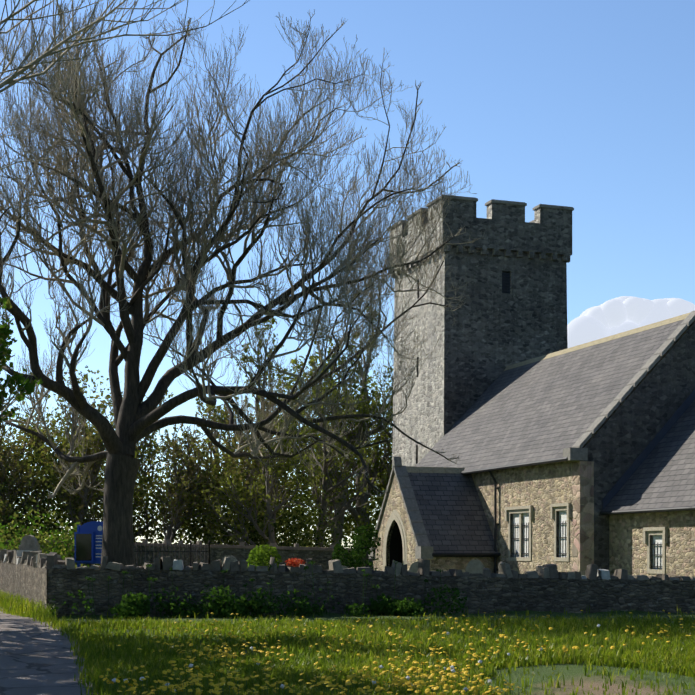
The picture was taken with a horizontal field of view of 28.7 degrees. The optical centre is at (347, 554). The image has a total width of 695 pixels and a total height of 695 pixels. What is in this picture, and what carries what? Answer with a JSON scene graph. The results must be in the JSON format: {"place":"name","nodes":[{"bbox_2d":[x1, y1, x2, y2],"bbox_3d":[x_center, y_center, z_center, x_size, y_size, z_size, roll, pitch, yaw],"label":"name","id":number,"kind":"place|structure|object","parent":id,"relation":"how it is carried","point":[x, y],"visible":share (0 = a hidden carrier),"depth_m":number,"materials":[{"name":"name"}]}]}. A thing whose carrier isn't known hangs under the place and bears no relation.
{"place":"outdoors","nodes":[
{"label":"outdoors","id":0,"kind":"place"},
{"bbox_2d":[0,609,97,694],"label":"path","id":1,"kind":"structure","parent":0,"point":[36,658],"depth_m":19.17,"materials":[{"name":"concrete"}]},
{"bbox_2d":[0,596,694,694],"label":"grass","id":2,"kind":"structure","parent":0,"point":[653,655],"depth_m":19.75,"materials":[{"name":"green plant"}]},
{"bbox_2d":[0,0,694,547],"label":"sky","id":3,"kind":"structure","parent":0,"point":[586,106],"materials":[{"name":"blue"}]},
{"bbox_2d":[1,607,694,694],"bbox_3d":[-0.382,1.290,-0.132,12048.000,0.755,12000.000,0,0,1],"label":"ground","id":4,"kind":"structure","parent":0,"point":[576,672],"depth_m":18.00,"materials":[{"name":"green plant"}]},
{"bbox_2d":[0,297,42,420],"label":"leafy tree","id":5,"kind":"object","parent":4,"relation":"on","point":[27,386],"depth_m":24.66,"materials":[{"name":"green plant"}]},
{"bbox_2d":[0,400,44,517],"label":"tree leaves","id":6,"kind":"object","parent":4,"relation":"on","point":[21,449],"depth_m":57.06,"materials":[{"name":"green plant"}]},
{"bbox_2d":[0,432,51,539],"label":"tree leaves","id":7,"kind":"object","parent":4,"relation":"on","point":[41,484],"depth_m":53.50,"materials":[{"name":"green plant"}]},
{"bbox_2d":[0,591,56,616],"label":"verge grass","id":8,"kind":"structure","parent":4,"relation":"on","point":[12,600],"depth_m":29.97,"materials":[{"name":"green plant"}]},
{"bbox_2d":[19,535,39,550],"bbox_3d":[-8.921,0.266,38.146,0.660,1.597,0.184,0,0,26],"label":"headstone","id":9,"kind":"object","parent":4,"relation":"on","point":[29,542],"visible":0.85,"depth_m":38.05,"materials":[{"name":"grey stone"}]},
{"bbox_2d":[0,562,59,616],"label":"boundary wall","id":10,"kind":"structure","parent":4,"relation":"on","point":[29,582],"depth_m":30.85,"materials":[{"name":"stone"}]},
{"bbox_2d":[0,549,65,568],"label":"coping stones","id":11,"kind":"object","parent":10,"relation":"on","point":[36,559],"visible":0.83,"depth_m":33.14,"materials":[{"name":"grey stone"}]},
{"bbox_2d":[0,505,100,568],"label":"bank shrub leaves","id":12,"kind":"object","parent":4,"relation":"on","point":[12,544],"visible":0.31,"depth_m":46.13,"materials":[{"name":"green plant"}]},
{"bbox_2d":[0,605,125,694],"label":"path edge grass","id":13,"kind":"structure","parent":4,"relation":"on","point":[54,624],"depth_m":20.08,"materials":[{"name":"green plant"}]},
{"bbox_2d":[15,371,122,520],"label":"tree leaves","id":14,"kind":"object","parent":4,"relation":"on","point":[99,405],"depth_m":59.04,"materials":[{"name":"green plant"}]},
{"bbox_2d":[43,422,114,524],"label":"tree leaves","id":15,"kind":"object","parent":4,"relation":"on","point":[80,503],"depth_m":53.66,"materials":[{"name":"green plant"}]},
{"bbox_2d":[74,521,102,566],"bbox_3d":[-6.980,0.102,37.424,1.155,2.020,0.141,0,0,19],"label":"notice sign","id":16,"kind":"object","parent":4,"relation":"on","point":[87,542],"visible":0.75,"depth_m":37.44,"materials":[{"name":"blue metal"}]},
{"bbox_2d":[0,0,247,169],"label":"tree branches","id":17,"kind":"object","parent":4,"relation":"on","point":[11,80],"visible":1,"depth_m":19.24,"materials":[{"name":"plant"}]},
{"bbox_2d":[76,389,198,538],"bbox_3d":[-9.279,-2.870,56.255,5.557,8.796,4.159,0,0,-33],"label":"tree","id":18,"kind":"object","parent":4,"relation":"on","point":[99,497],"depth_m":56.65,"materials":[{"name":"green plant"}]},
{"bbox_2d":[0,365,299,544],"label":"canopy leaves","id":19,"kind":"object","parent":4,"relation":"on","point":[143,492],"visible":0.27,"depth_m":55.72,"materials":[{"name":"green plant"}]},
{"bbox_2d":[134,541,210,566],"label":"grave railings","id":20,"kind":"object","parent":4,"relation":"on","point":[207,551],"visible":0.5,"depth_m":36.61,"materials":[{"name":"metal"}]},
{"bbox_2d":[0,444,348,547],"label":"shrub leaves","id":21,"kind":"object","parent":4,"relation":"on","point":[298,536],"visible":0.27,"depth_m":53.78,"materials":[{"name":"green plant"}]},
{"bbox_2d":[0,539,356,571],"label":"wall","id":22,"kind":"structure","parent":4,"relation":"on","point":[322,556],"depth_m":46.52,"materials":[{"name":"stone"}]},
{"bbox_2d":[150,431,223,542],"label":"tree leaves","id":23,"kind":"object","parent":4,"relation":"on","point":[174,500],"depth_m":52.98,"materials":[{"name":"green plant"}]},
{"bbox_2d":[159,394,250,543],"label":"tree leaves","id":24,"kind":"object","parent":4,"relation":"on","point":[211,418],"depth_m":58.35,"materials":[{"name":"green plant"}]},
{"bbox_2d":[221,556,238,564],"bbox_3d":[-2.954,0.550,33.927,0.500,1.029,0.151,0,0,13],"label":"headstone","id":25,"kind":"object","parent":4,"relation":"on","point":[233,559],"visible":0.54,"depth_m":33.89,"materials":[{"name":"grey stone"}]},
{"bbox_2d":[0,0,486,568],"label":"tree","id":26,"kind":"object","parent":4,"relation":"on","point":[136,418],"visible":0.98,"depth_m":32.37,"materials":[{"name":"brown plant"}]},
{"bbox_2d":[213,396,291,541],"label":"tree leaves","id":27,"kind":"object","parent":4,"relation":"on","point":[234,442],"depth_m":54.20,"materials":[{"name":"green plant"}]},
{"bbox_2d":[45,560,466,619],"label":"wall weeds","id":28,"kind":"object","parent":4,"relation":"on","point":[127,607],"depth_m":27.93,"materials":[{"name":"green plant"}]},
{"bbox_2d":[195,301,319,491],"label":"tall tree leaves","id":29,"kind":"object","parent":4,"relation":"on","point":[198,400],"depth_m":70.98,"materials":[{"name":"green plant"}]},
{"bbox_2d":[201,414,321,545],"bbox_3d":[-3.236,-1.926,51.883,4.549,6.900,3.626,0,0,1],"label":"tree","id":30,"kind":"object","parent":4,"relation":"on","point":[269,511],"depth_m":51.42,"materials":[{"name":"green plant"}]},
{"bbox_2d":[246,544,281,569],"bbox_3d":[-2.380,0.264,38.897,1.032,1.129,1.036,0,0,1],"label":"light bush","id":31,"kind":"object","parent":4,"relation":"on","point":[259,553],"visible":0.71,"depth_m":38.72,"materials":[{"name":"green plant"}]},
{"bbox_2d":[285,558,304,566],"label":"red flowers","id":32,"kind":"object","parent":4,"relation":"on","point":[294,562],"visible":1,"depth_m":37.82,"materials":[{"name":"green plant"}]},
{"bbox_2d":[219,350,392,547],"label":"leaves","id":33,"kind":"object","parent":4,"relation":"on","point":[350,519],"visible":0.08,"depth_m":67.28,"materials":[{"name":"green plant"}]},
{"bbox_2d":[265,307,392,570],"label":"tall tree","id":34,"kind":"object","parent":4,"relation":"on","point":[355,513],"depth_m":67.67,"materials":[{"name":"green plant"}]},
{"bbox_2d":[277,356,392,544],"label":"tree","id":35,"kind":"object","parent":4,"relation":"on","point":[340,506],"depth_m":65.58,"materials":[{"name":"green plant"}]},
{"bbox_2d":[299,373,386,546],"bbox_3d":[-0.215,-3.091,57.601,3.787,9.262,4.832,0,0,1],"label":"tree","id":36,"kind":"object","parent":4,"relation":"on","point":[324,483],"depth_m":57.47,"materials":[{"name":"green plant"}]},
{"bbox_2d":[332,524,380,569],"bbox_3d":[0.285,0.005,41.590,1.132,1.931,3.650,0,0,10],"label":"dark bush","id":37,"kind":"object","parent":4,"relation":"on","point":[358,555],"visible":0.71,"depth_m":42.41,"materials":[{"name":"green plant"}]},
{"bbox_2d":[344,390,392,488],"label":"leaves","id":38,"kind":"object","parent":4,"relation":"on","point":[378,463],"depth_m":67.75,"materials":[{"name":"green plant"}]},
{"bbox_2d":[47,569,694,616],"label":"boundary wall","id":39,"kind":"structure","parent":4,"relation":"on","point":[487,595],"depth_m":29.04,"materials":[{"name":"stone"}]},
{"bbox_2d":[46,552,694,581],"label":"coping stones","id":40,"kind":"object","parent":39,"relation":"on","point":[593,572],"visible":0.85,"depth_m":29.16,"materials":[{"name":"grey stone"}]},
{"bbox_2d":[81,609,694,694],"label":"dandelions","id":41,"kind":"object","parent":4,"relation":"on","point":[378,688],"visible":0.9,"depth_m":16.25,"materials":[{"name":"yellow plant"}]},
{"bbox_2d":[407,561,418,572],"bbox_3d":[1.794,0.624,34.319,0.550,0.882,0.152,0,0,21],"label":"headstone","id":42,"kind":"object","parent":4,"relation":"on","point":[414,567],"visible":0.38,"depth_m":34.29,"materials":[{"name":"grey stone"}]},
{"bbox_2d":[465,559,484,573],"bbox_3d":[3.323,0.600,35.339,0.500,0.928,0.128,0,0,15],"label":"headstone","id":43,"kind":"object","parent":4,"relation":"on","point":[475,566],"visible":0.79,"depth_m":35.30,"materials":[{"name":"grey stone"}]},
{"bbox_2d":[368,194,694,576],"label":"church","id":44,"kind":"structure","parent":4,"relation":"on","point":[581,457],"depth_m":41.87,"materials":[{"name":"stone"}]},
{"bbox_2d":[567,296,694,347],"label":"cloud","id":45,"kind":"structure","parent":0,"point":[617,315],"depth_m":2545.50,"materials":[{"name":"white"}]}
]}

